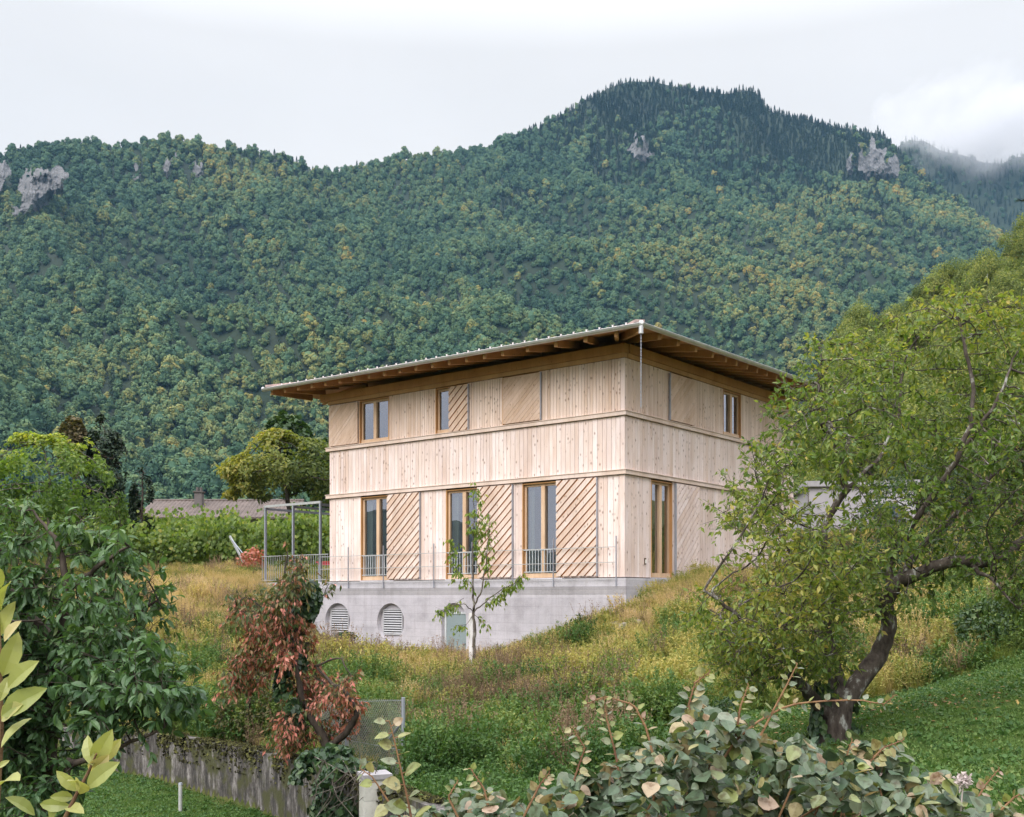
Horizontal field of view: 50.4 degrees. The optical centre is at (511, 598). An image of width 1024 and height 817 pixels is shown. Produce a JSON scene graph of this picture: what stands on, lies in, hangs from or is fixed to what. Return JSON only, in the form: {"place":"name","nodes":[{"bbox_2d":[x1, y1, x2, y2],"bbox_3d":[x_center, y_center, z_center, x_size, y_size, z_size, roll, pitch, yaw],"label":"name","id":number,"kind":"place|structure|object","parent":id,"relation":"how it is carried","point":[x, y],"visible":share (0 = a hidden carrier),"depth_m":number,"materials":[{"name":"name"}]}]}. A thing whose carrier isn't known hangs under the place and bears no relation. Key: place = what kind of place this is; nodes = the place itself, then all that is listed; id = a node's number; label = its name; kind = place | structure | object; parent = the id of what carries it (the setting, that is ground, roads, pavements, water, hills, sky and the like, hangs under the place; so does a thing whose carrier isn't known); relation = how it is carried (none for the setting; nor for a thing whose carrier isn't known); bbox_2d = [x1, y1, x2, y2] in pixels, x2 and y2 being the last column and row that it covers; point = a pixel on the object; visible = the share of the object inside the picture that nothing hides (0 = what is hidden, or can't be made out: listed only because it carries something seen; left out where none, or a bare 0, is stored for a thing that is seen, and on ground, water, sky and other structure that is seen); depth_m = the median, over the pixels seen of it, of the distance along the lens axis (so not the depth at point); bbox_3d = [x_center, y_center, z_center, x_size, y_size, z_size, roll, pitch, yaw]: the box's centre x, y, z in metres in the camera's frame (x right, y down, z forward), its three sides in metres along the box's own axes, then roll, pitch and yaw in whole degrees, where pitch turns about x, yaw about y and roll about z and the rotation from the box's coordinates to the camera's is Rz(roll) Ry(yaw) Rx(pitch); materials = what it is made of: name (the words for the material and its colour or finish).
{"place":"outdoors","nodes":[
{"label":"outdoors","id":0,"kind":"place"},
{"bbox_2d":[0,82,1015,496],"bbox_3d":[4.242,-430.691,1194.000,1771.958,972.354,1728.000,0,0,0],"label":"mountain","id":1,"kind":"structure","parent":0,"point":[274,338],"depth_m":1234.17,"materials":[{"name":"plant"}]},
{"bbox_2d":[0,160,10,190],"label":"rock face","id":2,"kind":"object","parent":1,"relation":"attached to","point":[5,171],"visible":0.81,"depth_m":1200.46},
{"bbox_2d":[11,165,68,215],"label":"rock face","id":3,"kind":"object","parent":1,"relation":"attached to","point":[38,191],"visible":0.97,"depth_m":1133.87},
{"bbox_2d":[162,153,176,178],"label":"rock face","id":4,"kind":"object","parent":1,"relation":"attached to","point":[165,167],"visible":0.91,"depth_m":1333.22},
{"bbox_2d":[193,160,203,176],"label":"rock face","id":5,"kind":"object","parent":1,"relation":"attached to","point":[197,170],"visible":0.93,"depth_m":1359.52},
{"bbox_2d":[0,77,1023,522],"bbox_3d":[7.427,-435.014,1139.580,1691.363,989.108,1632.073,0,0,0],"label":"mountain forest","id":6,"kind":"object","parent":1,"relation":"on","point":[38,361],"visible":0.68,"depth_m":1210.32,"materials":[{"name":"plant"}]},
{"bbox_2d":[627,133,653,162],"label":"rock face","id":7,"kind":"object","parent":1,"relation":"attached to","point":[641,154],"visible":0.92,"depth_m":1673.45},
{"bbox_2d":[846,152,858,175],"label":"rock face","id":8,"kind":"object","parent":1,"relation":"attached to","point":[849,166],"visible":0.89,"depth_m":1744.65},
{"bbox_2d":[858,136,899,182],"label":"rock face","id":9,"kind":"object","parent":1,"relation":"attached to","point":[873,160],"visible":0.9,"depth_m":1702.70},
{"bbox_2d":[0,0,1023,171],"label":"sky","id":10,"kind":"structure","parent":0,"point":[332,83],"materials":[{"name":"white"}]},
{"bbox_2d":[3,502,1023,784],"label":"meadow","id":11,"kind":"structure","parent":0,"point":[521,700],"depth_m":20.16,"materials":[{"name":"plant"}]},
{"bbox_2d":[15,510,1023,816],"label":"ground","id":12,"kind":"structure","parent":0,"point":[238,802],"depth_m":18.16,"materials":[{"name":"plant"}]},
{"bbox_2d":[0,569,120,816],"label":"magnolia shrub","id":13,"kind":"object","parent":12,"relation":"on","point":[98,754],"visible":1,"depth_m":3.38,"materials":[{"name":"green plant"}]},
{"bbox_2d":[0,431,130,571],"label":"maple tree","id":14,"kind":"object","parent":12,"relation":"on","point":[53,502],"visible":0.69,"depth_m":39.57,"materials":[{"name":"green plant"}]},
{"bbox_2d":[56,415,87,512],"bbox_3d":[-22.642,-5.631,56.009,1.744,7.618,1.242,0,0,34],"label":"brown tree","id":15,"kind":"object","parent":12,"relation":"on","point":[73,429],"visible":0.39,"depth_m":55.65,"materials":[{"name":"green plant"}]},
{"bbox_2d":[76,413,128,526],"bbox_3d":[-18.727,-4.944,49.994,2.620,7.153,2.015,0,0,35],"label":"conifer tree","id":16,"kind":"object","parent":12,"relation":"on","point":[113,445],"visible":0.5,"depth_m":49.64,"materials":[{"name":"green plant"}]},
{"bbox_2d":[0,487,215,816],"bbox_3d":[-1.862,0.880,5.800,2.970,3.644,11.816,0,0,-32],"label":"cherry tree","id":17,"kind":"object","parent":12,"relation":"on","point":[106,671],"visible":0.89,"depth_m":8.54,"materials":[{"name":"green plant"}]},
{"bbox_2d":[98,520,149,564],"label":"grape vine","id":18,"kind":"object","parent":12,"relation":"on","point":[139,540],"visible":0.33,"depth_m":45.27,"materials":[{"name":"green plant"}]},
{"bbox_2d":[127,467,154,534],"bbox_3d":[-16.056,-3.341,47.016,1.325,4.663,1.074,0,0,28],"label":"conifer tree","id":19,"kind":"object","parent":12,"relation":"on","point":[135,505],"visible":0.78,"depth_m":46.92,"materials":[{"name":"green plant"}]},
{"bbox_2d":[130,522,183,566],"bbox_3d":[-14.951,-2.084,45.505,1.990,2.167,2.354,0,0,6],"label":"grape vine","id":20,"kind":"object","parent":12,"relation":"on","point":[152,553],"visible":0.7,"depth_m":45.13,"materials":[{"name":"green plant"}]},
{"bbox_2d":[136,505,183,565],"bbox_3d":[-15.323,-2.612,47.130,1.963,2.930,2.334,0,0,2],"label":"grape vine","id":21,"kind":"object","parent":12,"relation":"on","point":[163,520],"visible":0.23,"depth_m":46.90,"materials":[{"name":"green plant"}]},
{"bbox_2d":[154,509,194,551],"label":"grape vine","id":22,"kind":"object","parent":12,"relation":"on","point":[166,515],"visible":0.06,"depth_m":51.46,"materials":[{"name":"green plant"}]},
{"bbox_2d":[178,782,182,811],"bbox_3d":[-5.000,3.060,16.400,0.061,0.557,0.064,0,0,0],"label":"lawn post","id":23,"kind":"object","parent":12,"relation":"on","point":[180,784],"visible":1,"depth_m":16.38,"materials":[{"name":"metal"}]},
{"bbox_2d":[155,525,210,566],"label":"grape vine","id":24,"kind":"object","parent":12,"relation":"on","point":[186,550],"visible":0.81,"depth_m":45.10,"materials":[{"name":"green plant"}]},
{"bbox_2d":[166,514,209,563],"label":"grape vine","id":25,"kind":"object","parent":12,"relation":"on","point":[186,528],"visible":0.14,"depth_m":46.88,"materials":[{"name":"green plant"}]},
{"bbox_2d":[174,511,214,539],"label":"grape vine","id":26,"kind":"object","parent":12,"relation":"on","point":[186,516],"visible":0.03,"depth_m":49.18,"materials":[{"name":"green plant"}]},
{"bbox_2d":[191,503,241,564],"bbox_3d":[-12.329,-2.486,45.517,1.963,2.975,2.334,0,0,-6],"label":"grape vine","id":27,"kind":"object","parent":12,"relation":"on","point":[210,536],"visible":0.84,"depth_m":45.23,"materials":[{"name":"green plant"}]},
{"bbox_2d":[195,505,243,561],"bbox_3d":[-12.668,-2.582,47.135,1.990,2.832,2.354,0,0,-3],"label":"grape vine","id":28,"kind":"object","parent":12,"relation":"on","point":[224,514],"visible":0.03,"depth_m":46.77,"materials":[{"name":"green plant"}]},
{"bbox_2d":[143,487,311,523],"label":"neighbour house","id":29,"kind":"structure","parent":12,"relation":"on","point":[251,506],"depth_m":68.75,"materials":[{"name":"tile"}]},
{"bbox_2d":[217,511,274,564],"bbox_3d":[-10.995,-2.325,45.407,1.996,2.589,2.142,0,0,4],"label":"grape vine","id":30,"kind":"object","parent":12,"relation":"on","point":[257,539],"visible":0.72,"depth_m":45.12,"materials":[{"name":"green plant"}]},
{"bbox_2d":[211,618,287,742],"bbox_3d":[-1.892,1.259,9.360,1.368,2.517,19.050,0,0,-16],"label":"twiggy bush","id":31,"kind":"object","parent":12,"relation":"on","point":[221,712],"visible":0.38,"depth_m":17.89,"materials":[{"name":"brown plant"}]},
{"bbox_2d":[236,545,263,567],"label":"red bush","id":32,"kind":"object","parent":12,"relation":"on","point":[255,553],"visible":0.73,"depth_m":42.54,"materials":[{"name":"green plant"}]},
{"bbox_2d":[58,725,457,816],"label":"retaining wall","id":33,"kind":"structure","parent":12,"relation":"on","point":[245,771],"depth_m":17.13,"materials":[{"name":"concrete"}]},
{"bbox_2d":[305,756,392,816],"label":"ivy tangle","id":34,"kind":"object","parent":33,"relation":"on","point":[336,804],"visible":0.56,"depth_m":13.30,"materials":[{"name":"green plant"}]},
{"bbox_2d":[213,428,329,518],"bbox_3d":[-12.591,-5.695,60.104,7.700,7.479,5.473,0,0,25],"label":"walnut tree","id":35,"kind":"object","parent":12,"relation":"on","point":[238,472],"visible":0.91,"depth_m":59.03,"materials":[{"name":"green plant"}]},
{"bbox_2d":[256,508,303,563],"bbox_3d":[-10.032,-2.541,47.194,1.963,2.762,2.334,0,0,2],"label":"grape vine","id":36,"kind":"object","parent":12,"relation":"on","point":[276,538],"visible":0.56,"depth_m":46.95,"materials":[{"name":"green plant"}]},
{"bbox_2d":[205,537,371,816],"bbox_3d":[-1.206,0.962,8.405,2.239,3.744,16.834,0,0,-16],"label":"red leaved shrub","id":37,"kind":"object","parent":12,"relation":"on","point":[296,605],"visible":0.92,"depth_m":15.21,"materials":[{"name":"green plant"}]},
{"bbox_2d":[262,410,315,483],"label":"dark broadleaf tree","id":38,"kind":"object","parent":12,"relation":"on","point":[283,419],"visible":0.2,"depth_m":75.22,"materials":[{"name":"green plant"}]},
{"bbox_2d":[283,505,329,563],"bbox_3d":[-8.709,-2.584,47.313,1.997,2.926,2.142,0,0,5],"label":"grape vine","id":39,"kind":"object","parent":12,"relation":"on","point":[311,546],"visible":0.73,"depth_m":46.98,"materials":[{"name":"green plant"}]},
{"bbox_2d":[289,502,329,560],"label":"grape vine","id":40,"kind":"object","parent":12,"relation":"on","point":[311,533],"visible":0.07,"depth_m":49.18,"materials":[{"name":"green plant"}]},
{"bbox_2d":[306,436,329,511],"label":"rowan tree","id":41,"kind":"object","parent":12,"relation":"on","point":[326,439],"visible":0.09,"depth_m":65.65,"materials":[{"name":"green plant"}]},
{"bbox_2d":[318,524,329,565],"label":"grape vine","id":42,"kind":"object","parent":12,"relation":"on","point":[324,544],"visible":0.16,"depth_m":46.95,"materials":[{"name":"green plant"}]},
{"bbox_2d":[281,697,404,775],"bbox_3d":[-3.470,2.198,18.029,0.157,1.660,7.282,0,0,-34],"label":"chain link fence","id":43,"kind":"object","parent":12,"relation":"on","point":[402,705],"visible":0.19,"depth_m":15.70,"materials":[{"name":"metal"}]},
{"bbox_2d":[322,698,374,742],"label":"leafy shrub","id":44,"kind":"object","parent":12,"relation":"on","point":[353,729],"visible":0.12,"depth_m":17.51,"materials":[{"name":"green plant"}]},
{"bbox_2d":[357,770,391,816],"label":"gate pillar","id":45,"kind":"structure","parent":12,"relation":"on","point":[368,804],"depth_m":12.84,"materials":[{"name":"concrete"}]},
{"bbox_2d":[432,482,529,661],"bbox_3d":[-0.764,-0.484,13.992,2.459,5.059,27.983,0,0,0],"label":"young tree","id":46,"kind":"object","parent":12,"relation":"on","point":[507,589],"visible":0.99,"depth_m":27.57,"materials":[{"name":"green plant"}]},
{"bbox_2d":[17,512,999,584],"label":"field grass","id":47,"kind":"structure","parent":12,"relation":"on","point":[80,564],"depth_m":45.81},
{"bbox_2d":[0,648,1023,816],"bbox_3d":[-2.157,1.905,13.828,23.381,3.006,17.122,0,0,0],"label":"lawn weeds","id":48,"kind":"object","parent":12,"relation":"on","point":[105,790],"visible":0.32,"depth_m":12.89,"materials":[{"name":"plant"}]},
{"bbox_2d":[258,319,846,650],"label":"timber house","id":49,"kind":"structure","parent":12,"relation":"on","point":[566,441],"depth_m":31.92,"materials":[{"name":"wood"}]},
{"bbox_2d":[261,554,328,580],"bbox_3d":[-7.491,-1.051,37.419,3.500,0.872,0.040,0,0,39],"label":"balustrade","id":50,"kind":"object","parent":49,"relation":"on","point":[290,566],"visible":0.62,"depth_m":37.83,"materials":[{"name":"metal"}]},
{"bbox_2d":[264,501,329,582],"bbox_3d":[-6.539,-1.916,38.962,2.980,2.738,3.480,0,0,39],"label":"pergola","id":51,"kind":"object","parent":49,"relation":"on","point":[294,506],"visible":0.42,"depth_m":37.60,"materials":[{"name":"metal"}]},
{"bbox_2d":[359,396,388,443],"bbox_3d":[-4.381,-5.686,34.959,1.370,1.428,0.215,0,0,39],"label":"window","id":52,"kind":"structure","parent":49,"relation":"in","point":[376,401],"depth_m":34.97,"materials":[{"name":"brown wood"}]},
{"bbox_2d":[361,495,394,580],"bbox_3d":[-4.241,-1.911,34.918,1.520,2.728,0.328,0,0,39],"label":"window","id":53,"kind":"structure","parent":49,"relation":"in","point":[378,557],"depth_m":35.27,"materials":[{"name":"brown wood"}]},
{"bbox_2d":[435,384,466,433],"bbox_3d":[-1.781,-5.686,32.878,1.330,1.428,0.215,0,0,39],"label":"window","id":54,"kind":"structure","parent":49,"relation":"in","point":[438,391],"depth_m":33.23,"materials":[{"name":"brown wood"}]},
{"bbox_2d":[445,612,465,650],"bbox_3d":[-1.670,1.210,32.734,0.940,1.580,0.070,0,0,39],"label":"cellar door","id":55,"kind":"structure","parent":49,"relation":"in","point":[450,622],"depth_m":32.78,"materials":[{"name":"paint"}]},
{"bbox_2d":[445,488,481,579],"bbox_3d":[-1.375,-1.911,32.625,1.420,2.728,0.328,0,0,39],"label":"window","id":56,"kind":"structure","parent":49,"relation":"in","point":[449,571],"depth_m":32.94,"materials":[{"name":"brown glass"}]},
{"bbox_2d":[320,536,616,587],"bbox_3d":[-1.807,-0.996,32.640,11.748,1.338,0.042,0,0,39],"label":"terrace railing","id":57,"kind":"object","parent":49,"relation":"attached to","point":[512,564],"visible":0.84,"depth_m":31.92,"materials":[{"name":"metal"}]},
{"bbox_2d":[502,372,538,424],"bbox_3d":[0.284,-5.686,31.226,1.340,1.428,0.215,0,0,39],"label":"window","id":58,"kind":"structure","parent":49,"relation":"in","point":[535,372],"depth_m":31.57,"materials":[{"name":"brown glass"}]},
{"bbox_2d":[522,480,562,578],"bbox_3d":[0.928,-1.911,30.783,1.440,2.728,0.328,0,0,39],"label":"window","id":59,"kind":"structure","parent":49,"relation":"in","point":[532,553],"depth_m":31.03,"materials":[{"name":"brown wood"}]},
{"bbox_2d":[651,480,671,578],"bbox_3d":[4.095,-1.911,30.530,0.330,2.728,1.160,0,0,39],"label":"window","id":60,"kind":"structure","parent":49,"relation":"in","point":[658,485],"depth_m":30.64,"materials":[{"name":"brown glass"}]},
{"bbox_2d":[723,389,740,437],"bbox_3d":[6.732,-5.686,33.824,0.330,1.428,1.200,0,0,39],"label":"window","id":61,"kind":"structure","parent":49,"relation":"in","point":[727,395],"depth_m":33.92,"materials":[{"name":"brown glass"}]},
{"bbox_2d":[397,726,711,816],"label":"weeds","id":62,"kind":"object","parent":12,"relation":"on","point":[512,785],"visible":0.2,"depth_m":12.82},
{"bbox_2d":[356,660,1023,816],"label":"kiwi creeper","id":63,"kind":"object","parent":12,"relation":"on","point":[803,777],"visible":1,"depth_m":4.70,"materials":[{"name":"green plant"}]},
{"bbox_2d":[712,696,739,713],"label":"dark bush","id":64,"kind":"object","parent":12,"relation":"on","point":[721,704],"visible":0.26,"depth_m":15.48,"materials":[{"name":"green plant"}]},
{"bbox_2d":[677,272,1023,747],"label":"fruit tree","id":65,"kind":"object","parent":12,"relation":"on","point":[829,590],"visible":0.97,"depth_m":11.07,"materials":[{"name":"green plant"}]},
{"bbox_2d":[793,480,919,533],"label":"grey house","id":66,"kind":"structure","parent":12,"relation":"on","point":[815,488],"depth_m":44.34,"materials":[{"name":"concrete"}]},
{"bbox_2d":[753,674,1020,748],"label":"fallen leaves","id":67,"kind":"object","parent":12,"relation":"on","point":[944,701],"visible":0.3,"depth_m":12.88,"materials":[{"name":"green plant"}]},
{"bbox_2d":[889,628,922,655],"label":"fern clump","id":68,"kind":"object","parent":12,"relation":"on","point":[898,637],"visible":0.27,"depth_m":18.10,"materials":[{"name":"green plant"}]},
{"bbox_2d":[853,452,1002,585],"bbox_3d":[10.375,-1.750,27.005,4.057,3.776,2.382,0,0,0],"label":"dark thicket","id":69,"kind":"object","parent":12,"relation":"on","point":[896,484],"visible":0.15,"depth_m":26.73,"materials":[{"name":"green plant"}]},
{"bbox_2d":[952,596,1022,647],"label":"hedge bush","id":70,"kind":"object","parent":12,"relation":"on","point":[968,620],"visible":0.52,"depth_m":17.24,"materials":[{"name":"green plant"}]},
{"bbox_2d":[794,338,1020,516],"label":"hill","id":71,"kind":"structure","parent":0,"point":[1009,502],"depth_m":98.54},
{"bbox_2d":[793,471,823,486],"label":"hill tree","id":72,"kind":"object","parent":71,"relation":"on","point":[810,475],"visible":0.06,"depth_m":95.30,"materials":[{"name":"green plant"}]},
{"bbox_2d":[812,322,865,381],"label":"hill tree","id":73,"kind":"object","parent":71,"relation":"on","point":[848,329],"visible":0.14,"depth_m":176.01,"materials":[{"name":"green plant"}]},
{"bbox_2d":[828,356,863,388],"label":"hill tree","id":74,"kind":"object","parent":71,"relation":"on","point":[842,373],"visible":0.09,"depth_m":159.69,"materials":[{"name":"green plant"}]},
{"bbox_2d":[805,392,890,479],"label":"hill tree","id":75,"kind":"object","parent":71,"relation":"on","point":[819,445],"visible":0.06,"depth_m":100.95,"materials":[{"name":"green plant"}]},
{"bbox_2d":[828,299,881,350],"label":"hill tree","id":76,"kind":"object","parent":71,"relation":"on","point":[857,314],"visible":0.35,"depth_m":197.04,"materials":[{"name":"green plant"}]},
{"bbox_2d":[814,375,896,427],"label":"hill tree","id":77,"kind":"object","parent":71,"relation":"on","point":[857,392],"visible":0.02,"depth_m":114.08,"materials":[{"name":"green plant"}]},
{"bbox_2d":[842,345,910,388],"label":"hill tree","id":78,"kind":"object","parent":71,"relation":"on","point":[900,360],"visible":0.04,"depth_m":132.27,"materials":[{"name":"green plant"}]},
{"bbox_2d":[846,326,907,367],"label":"hill tree","id":79,"kind":"object","parent":71,"relation":"on","point":[869,348],"visible":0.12,"depth_m":163.14,"materials":[{"name":"green plant"}]},
{"bbox_2d":[820,419,939,486],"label":"hill tree","id":80,"kind":"object","parent":71,"relation":"on","point":[859,462],"visible":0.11,"depth_m":94.17,"materials":[{"name":"green plant"}]},
{"bbox_2d":[877,301,910,332],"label":"hill tree","id":81,"kind":"object","parent":71,"relation":"on","point":[898,310],"visible":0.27,"depth_m":194.77,"materials":[{"name":"green plant"}]},
{"bbox_2d":[872,374,942,463],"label":"hill tree","id":82,"kind":"object","parent":71,"relation":"on","point":[907,390],"visible":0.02,"depth_m":105.27,"materials":[{"name":"green plant"}]},
{"bbox_2d":[879,307,943,359],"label":"hill tree","id":83,"kind":"object","parent":71,"relation":"on","point":[922,341],"visible":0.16,"depth_m":158.87,"materials":[{"name":"green plant"}]},
{"bbox_2d":[901,347,926,370],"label":"hill tree","id":84,"kind":"object","parent":71,"relation":"on","point":[911,359],"visible":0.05,"depth_m":137.00,"materials":[{"name":"green plant"}]},
{"bbox_2d":[878,377,969,504],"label":"hill tree","id":85,"kind":"object","parent":71,"relation":"on","point":[929,393],"visible":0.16,"depth_m":99.68,"materials":[{"name":"green plant"}]},
{"bbox_2d":[904,273,958,310],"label":"hill tree","id":86,"kind":"object","parent":71,"relation":"on","point":[919,292],"visible":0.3,"depth_m":193.40,"materials":[{"name":"green plant"}]},
{"bbox_2d":[921,294,950,334],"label":"hill tree","id":87,"kind":"object","parent":71,"relation":"on","point":[936,298],"visible":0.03,"depth_m":177.82,"materials":[{"name":"green plant"}]},
{"bbox_2d":[902,339,983,410],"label":"hill tree","id":88,"kind":"object","parent":71,"relation":"on","point":[920,376],"visible":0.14,"depth_m":111.82,"materials":[{"name":"green plant"}]},
{"bbox_2d":[883,429,1006,514],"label":"hill tree","id":89,"kind":"object","parent":71,"relation":"on","point":[964,455],"visible":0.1,"depth_m":92.17,"materials":[{"name":"green plant"}]},
{"bbox_2d":[920,257,973,299],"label":"hill tree","id":90,"kind":"object","parent":71,"relation":"on","point":[945,272],"visible":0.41,"depth_m":193.53,"materials":[{"name":"green plant"}]},
{"bbox_2d":[949,258,978,288],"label":"hill tree","id":91,"kind":"object","parent":71,"relation":"on","point":[967,266],"visible":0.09,"depth_m":194.26,"materials":[{"name":"green plant"}]},
{"bbox_2d":[939,276,994,321],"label":"hill tree","id":92,"kind":"object","parent":71,"relation":"on","point":[963,289],"visible":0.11,"depth_m":174.65,"materials":[{"name":"green plant"}]},
{"bbox_2d":[945,289,1005,346],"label":"hill tree","id":93,"kind":"object","parent":71,"relation":"on","point":[964,326],"visible":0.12,"depth_m":155.72,"materials":[{"name":"green plant"}]},
{"bbox_2d":[946,331,1023,380],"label":"hill tree","id":94,"kind":"object","parent":71,"relation":"on","point":[997,357],"visible":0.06,"depth_m":116.97,"materials":[{"name":"green plant"}]},
{"bbox_2d":[960,245,1011,294],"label":"hill tree","id":95,"kind":"object","parent":71,"relation":"on","point":[989,265],"visible":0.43,"depth_m":175.20,"materials":[{"name":"green plant"}]},
{"bbox_2d":[967,365,1023,457],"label":"hill tree","id":96,"kind":"object","parent":71,"relation":"on","point":[1009,402],"visible":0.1,"depth_m":97.88,"materials":[{"name":"green plant"}]},
{"bbox_2d":[977,267,1023,337],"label":"hill tree","id":97,"kind":"object","parent":71,"relation":"on","point":[999,285],"visible":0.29,"depth_m":155.24,"materials":[{"name":"green plant"}]},
{"bbox_2d":[982,414,1023,505],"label":"hill tree","id":98,"kind":"object","parent":71,"relation":"on","point":[1008,463],"visible":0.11,"depth_m":92.91,"materials":[{"name":"green plant"}]},
{"bbox_2d":[985,257,1023,294],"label":"hill tree","id":99,"kind":"object","parent":71,"relation":"on","point":[1006,265],"visible":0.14,"depth_m":172.50,"materials":[{"name":"green plant"}]},
{"bbox_2d":[990,294,1023,340],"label":"hill tree","id":100,"kind":"object","parent":71,"relation":"on","point":[1019,311],"visible":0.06,"depth_m":135.55,"materials":[{"name":"green plant"}]},
{"bbox_2d":[997,213,1023,275],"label":"hill tree","id":101,"kind":"object","parent":71,"relation":"on","point":[1015,250],"visible":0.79,"depth_m":189.85,"materials":[{"name":"green plant"}]},
{"bbox_2d":[897,141,1023,234],"bbox_3d":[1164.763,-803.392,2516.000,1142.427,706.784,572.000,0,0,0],"label":"ridge","id":102,"kind":"structure","parent":0,"point":[973,184],"depth_m":2664.76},
{"bbox_2d":[899,135,1023,233],"bbox_3d":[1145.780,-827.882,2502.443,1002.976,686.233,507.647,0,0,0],"label":"ridge forest","id":103,"kind":"object","parent":102,"relation":"on","point":[971,164],"visible":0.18,"depth_m":2672.76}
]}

